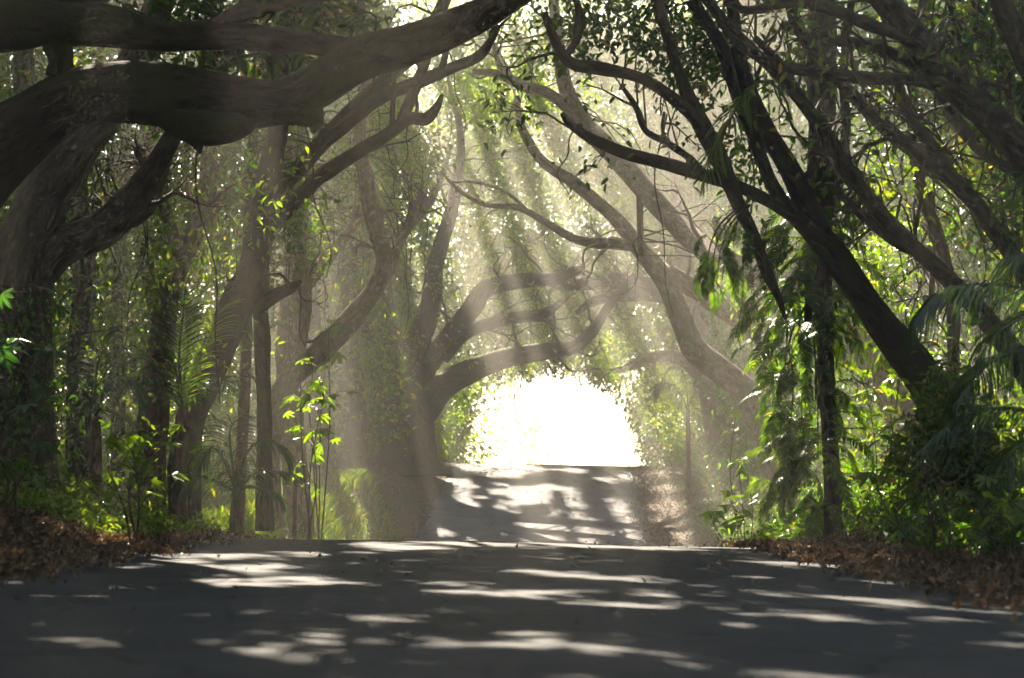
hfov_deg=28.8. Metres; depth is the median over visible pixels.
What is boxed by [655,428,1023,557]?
undergrowth
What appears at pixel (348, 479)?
grass
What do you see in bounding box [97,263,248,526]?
palm
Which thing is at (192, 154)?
woodland backdrop
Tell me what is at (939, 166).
leaning tree
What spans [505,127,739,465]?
counterpart tree
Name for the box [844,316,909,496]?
broadleaf plant
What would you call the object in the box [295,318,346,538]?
broadleaf plant
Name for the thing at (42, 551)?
leaf litter
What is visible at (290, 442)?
vine hung tree
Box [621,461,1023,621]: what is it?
leaf litter
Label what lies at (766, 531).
weeds
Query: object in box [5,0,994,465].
sky
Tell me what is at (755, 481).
palm
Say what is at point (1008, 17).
leaning tree
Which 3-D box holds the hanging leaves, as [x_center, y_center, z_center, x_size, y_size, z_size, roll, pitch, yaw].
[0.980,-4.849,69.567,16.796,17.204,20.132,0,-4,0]
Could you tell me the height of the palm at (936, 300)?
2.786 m
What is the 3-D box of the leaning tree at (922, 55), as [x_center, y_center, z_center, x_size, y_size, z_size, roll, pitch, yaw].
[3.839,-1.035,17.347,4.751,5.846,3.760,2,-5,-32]
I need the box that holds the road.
[0,463,1023,677]
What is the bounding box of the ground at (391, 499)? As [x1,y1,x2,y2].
[0,439,1017,605]
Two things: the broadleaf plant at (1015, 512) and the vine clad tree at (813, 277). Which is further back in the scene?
the vine clad tree at (813, 277)
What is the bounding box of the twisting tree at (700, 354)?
[379,34,817,508]
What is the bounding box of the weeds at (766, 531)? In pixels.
[688,471,930,546]
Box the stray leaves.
[14,465,1010,623]
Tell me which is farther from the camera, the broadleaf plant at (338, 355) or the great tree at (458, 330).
the great tree at (458, 330)
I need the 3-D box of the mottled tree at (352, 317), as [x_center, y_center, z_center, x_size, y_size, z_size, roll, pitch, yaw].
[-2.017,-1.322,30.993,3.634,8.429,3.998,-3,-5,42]
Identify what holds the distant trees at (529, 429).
on the ground at (391, 499)
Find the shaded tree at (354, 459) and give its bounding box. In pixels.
[317,105,424,470]
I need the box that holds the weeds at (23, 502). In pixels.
[0,467,404,539]
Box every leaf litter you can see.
[0,450,441,587]
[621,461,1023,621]
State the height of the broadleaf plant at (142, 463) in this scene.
1.040 m
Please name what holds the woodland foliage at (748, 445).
on the ground at (391, 499)
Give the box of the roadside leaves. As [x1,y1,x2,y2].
[434,331,729,465]
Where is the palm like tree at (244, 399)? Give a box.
[228,130,309,524]
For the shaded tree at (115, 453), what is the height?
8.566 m
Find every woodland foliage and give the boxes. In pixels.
[0,0,427,501]
[681,0,1023,519]
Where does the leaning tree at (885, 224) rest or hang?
on the ground at (391, 499)
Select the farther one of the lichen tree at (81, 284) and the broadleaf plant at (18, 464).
the lichen tree at (81, 284)
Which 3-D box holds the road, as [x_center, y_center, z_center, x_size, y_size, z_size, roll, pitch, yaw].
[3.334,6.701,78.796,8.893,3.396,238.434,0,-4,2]
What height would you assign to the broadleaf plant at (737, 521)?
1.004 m
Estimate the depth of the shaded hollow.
59.68 m
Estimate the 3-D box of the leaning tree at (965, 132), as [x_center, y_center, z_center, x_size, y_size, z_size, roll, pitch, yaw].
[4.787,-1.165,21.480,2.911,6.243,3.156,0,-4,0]
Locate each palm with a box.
[54,344,148,501]
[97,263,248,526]
[169,414,308,538]
[649,365,723,504]
[742,435,822,520]
[904,251,1023,426]
[912,406,1023,501]
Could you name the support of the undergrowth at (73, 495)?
on the ground at (391, 499)
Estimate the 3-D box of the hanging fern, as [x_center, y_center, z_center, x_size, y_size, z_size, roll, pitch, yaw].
[2.017,-0.734,18.722,0.732,1.105,0.503,1,-4,-16]
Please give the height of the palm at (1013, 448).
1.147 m
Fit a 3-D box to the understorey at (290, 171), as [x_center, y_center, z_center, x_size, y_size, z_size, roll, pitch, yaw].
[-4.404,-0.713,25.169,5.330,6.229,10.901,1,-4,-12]
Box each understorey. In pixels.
[0,48,333,517]
[0,126,342,506]
[812,0,1023,490]
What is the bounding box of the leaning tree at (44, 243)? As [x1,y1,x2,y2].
[0,0,269,495]
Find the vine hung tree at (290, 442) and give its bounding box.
[224,17,425,535]
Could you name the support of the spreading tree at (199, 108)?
on the ground at (391, 499)
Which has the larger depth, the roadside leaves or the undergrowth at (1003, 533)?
the roadside leaves
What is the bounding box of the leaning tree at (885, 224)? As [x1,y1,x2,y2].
[700,0,1023,390]
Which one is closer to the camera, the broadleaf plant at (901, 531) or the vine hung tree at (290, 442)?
the broadleaf plant at (901, 531)
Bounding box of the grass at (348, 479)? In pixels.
[115,467,405,539]
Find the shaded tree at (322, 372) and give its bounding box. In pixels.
[283,104,400,471]
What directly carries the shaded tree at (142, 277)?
on the ground at (391, 499)
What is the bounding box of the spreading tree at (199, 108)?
[0,0,531,403]
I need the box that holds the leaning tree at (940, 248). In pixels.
[849,2,996,403]
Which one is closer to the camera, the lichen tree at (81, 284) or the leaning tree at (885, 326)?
the leaning tree at (885, 326)
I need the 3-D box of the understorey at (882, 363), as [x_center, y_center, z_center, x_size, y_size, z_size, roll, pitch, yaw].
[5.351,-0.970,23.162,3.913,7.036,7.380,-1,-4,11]
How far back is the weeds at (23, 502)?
17.92 m
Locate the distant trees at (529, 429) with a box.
[452,349,698,465]
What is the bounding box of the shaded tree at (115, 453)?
[35,0,196,492]
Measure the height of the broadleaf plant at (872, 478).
1.137 m
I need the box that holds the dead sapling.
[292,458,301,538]
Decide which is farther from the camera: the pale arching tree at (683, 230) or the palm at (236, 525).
the pale arching tree at (683, 230)
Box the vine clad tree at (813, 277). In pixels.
[727,0,892,540]
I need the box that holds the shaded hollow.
[251,197,444,459]
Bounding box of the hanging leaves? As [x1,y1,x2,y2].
[343,0,752,442]
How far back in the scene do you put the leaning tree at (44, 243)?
18.92 m
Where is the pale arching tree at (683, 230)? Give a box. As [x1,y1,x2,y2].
[371,0,924,466]
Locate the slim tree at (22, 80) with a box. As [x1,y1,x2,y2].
[0,46,113,220]
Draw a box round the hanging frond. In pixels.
[687,79,793,201]
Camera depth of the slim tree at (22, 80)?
28.23 m
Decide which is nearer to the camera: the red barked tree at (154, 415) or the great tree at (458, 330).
the red barked tree at (154, 415)
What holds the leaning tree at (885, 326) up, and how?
on the ground at (391, 499)
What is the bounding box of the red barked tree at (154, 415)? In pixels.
[114,0,326,510]
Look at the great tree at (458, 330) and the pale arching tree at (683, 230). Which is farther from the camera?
the great tree at (458, 330)
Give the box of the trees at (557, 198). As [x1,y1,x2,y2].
[269,0,874,465]
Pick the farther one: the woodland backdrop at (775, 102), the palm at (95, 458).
the woodland backdrop at (775, 102)
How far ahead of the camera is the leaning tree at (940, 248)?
21.15 m
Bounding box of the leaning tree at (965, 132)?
[840,0,1023,314]
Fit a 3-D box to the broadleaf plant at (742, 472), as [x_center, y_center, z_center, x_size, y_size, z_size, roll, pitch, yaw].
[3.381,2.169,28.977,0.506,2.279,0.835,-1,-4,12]
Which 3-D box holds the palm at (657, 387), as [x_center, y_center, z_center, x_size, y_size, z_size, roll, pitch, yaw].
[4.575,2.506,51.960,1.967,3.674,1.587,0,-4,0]
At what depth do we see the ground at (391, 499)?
50.96 m
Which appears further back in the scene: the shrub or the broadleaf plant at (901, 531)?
the shrub
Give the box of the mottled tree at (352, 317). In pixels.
[231,0,474,526]
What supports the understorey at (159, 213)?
on the ground at (391, 499)
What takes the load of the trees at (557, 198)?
on the ground at (391, 499)
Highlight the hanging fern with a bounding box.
[693,204,765,317]
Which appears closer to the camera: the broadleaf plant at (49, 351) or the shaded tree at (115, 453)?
the broadleaf plant at (49, 351)
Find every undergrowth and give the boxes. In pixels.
[0,408,330,537]
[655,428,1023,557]
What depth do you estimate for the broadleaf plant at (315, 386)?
23.88 m
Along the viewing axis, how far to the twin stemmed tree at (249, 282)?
22.97 m
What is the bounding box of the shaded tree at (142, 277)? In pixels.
[91,128,240,412]
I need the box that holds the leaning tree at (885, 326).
[455,0,972,516]
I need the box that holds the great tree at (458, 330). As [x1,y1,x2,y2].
[258,5,671,477]
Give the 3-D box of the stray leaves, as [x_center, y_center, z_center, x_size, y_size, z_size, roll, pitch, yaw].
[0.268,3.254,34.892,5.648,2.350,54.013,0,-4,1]
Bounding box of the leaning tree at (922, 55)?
[715,0,1023,242]
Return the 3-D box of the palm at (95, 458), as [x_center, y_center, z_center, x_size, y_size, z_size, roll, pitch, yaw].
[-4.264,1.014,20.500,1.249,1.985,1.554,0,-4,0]
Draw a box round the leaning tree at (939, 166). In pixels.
[786,8,1023,354]
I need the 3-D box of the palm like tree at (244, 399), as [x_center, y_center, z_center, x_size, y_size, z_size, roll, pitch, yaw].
[-3.278,-0.060,26.107,1.015,5.826,1.474,-2,-4,25]
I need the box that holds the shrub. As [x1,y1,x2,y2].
[870,345,1023,519]
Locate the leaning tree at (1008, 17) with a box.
[933,0,1023,304]
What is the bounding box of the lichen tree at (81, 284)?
[53,124,227,498]
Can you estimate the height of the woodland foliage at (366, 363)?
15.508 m
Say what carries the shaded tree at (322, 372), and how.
on the ground at (391, 499)
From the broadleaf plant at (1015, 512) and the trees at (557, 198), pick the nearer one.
the broadleaf plant at (1015, 512)
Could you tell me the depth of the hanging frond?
17.98 m
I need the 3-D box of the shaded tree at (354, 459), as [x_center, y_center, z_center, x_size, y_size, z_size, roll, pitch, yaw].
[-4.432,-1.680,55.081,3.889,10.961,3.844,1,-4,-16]
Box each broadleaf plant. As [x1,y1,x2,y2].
[0,284,119,525]
[0,422,50,510]
[88,424,189,548]
[278,368,358,538]
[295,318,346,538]
[697,490,753,546]
[727,410,762,540]
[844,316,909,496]
[851,420,917,534]
[868,490,970,558]
[952,474,1023,562]
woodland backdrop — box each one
[0,0,455,458]
[662,0,1021,467]
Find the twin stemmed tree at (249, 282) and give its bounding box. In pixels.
[167,0,530,530]
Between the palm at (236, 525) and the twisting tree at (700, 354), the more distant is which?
the twisting tree at (700, 354)

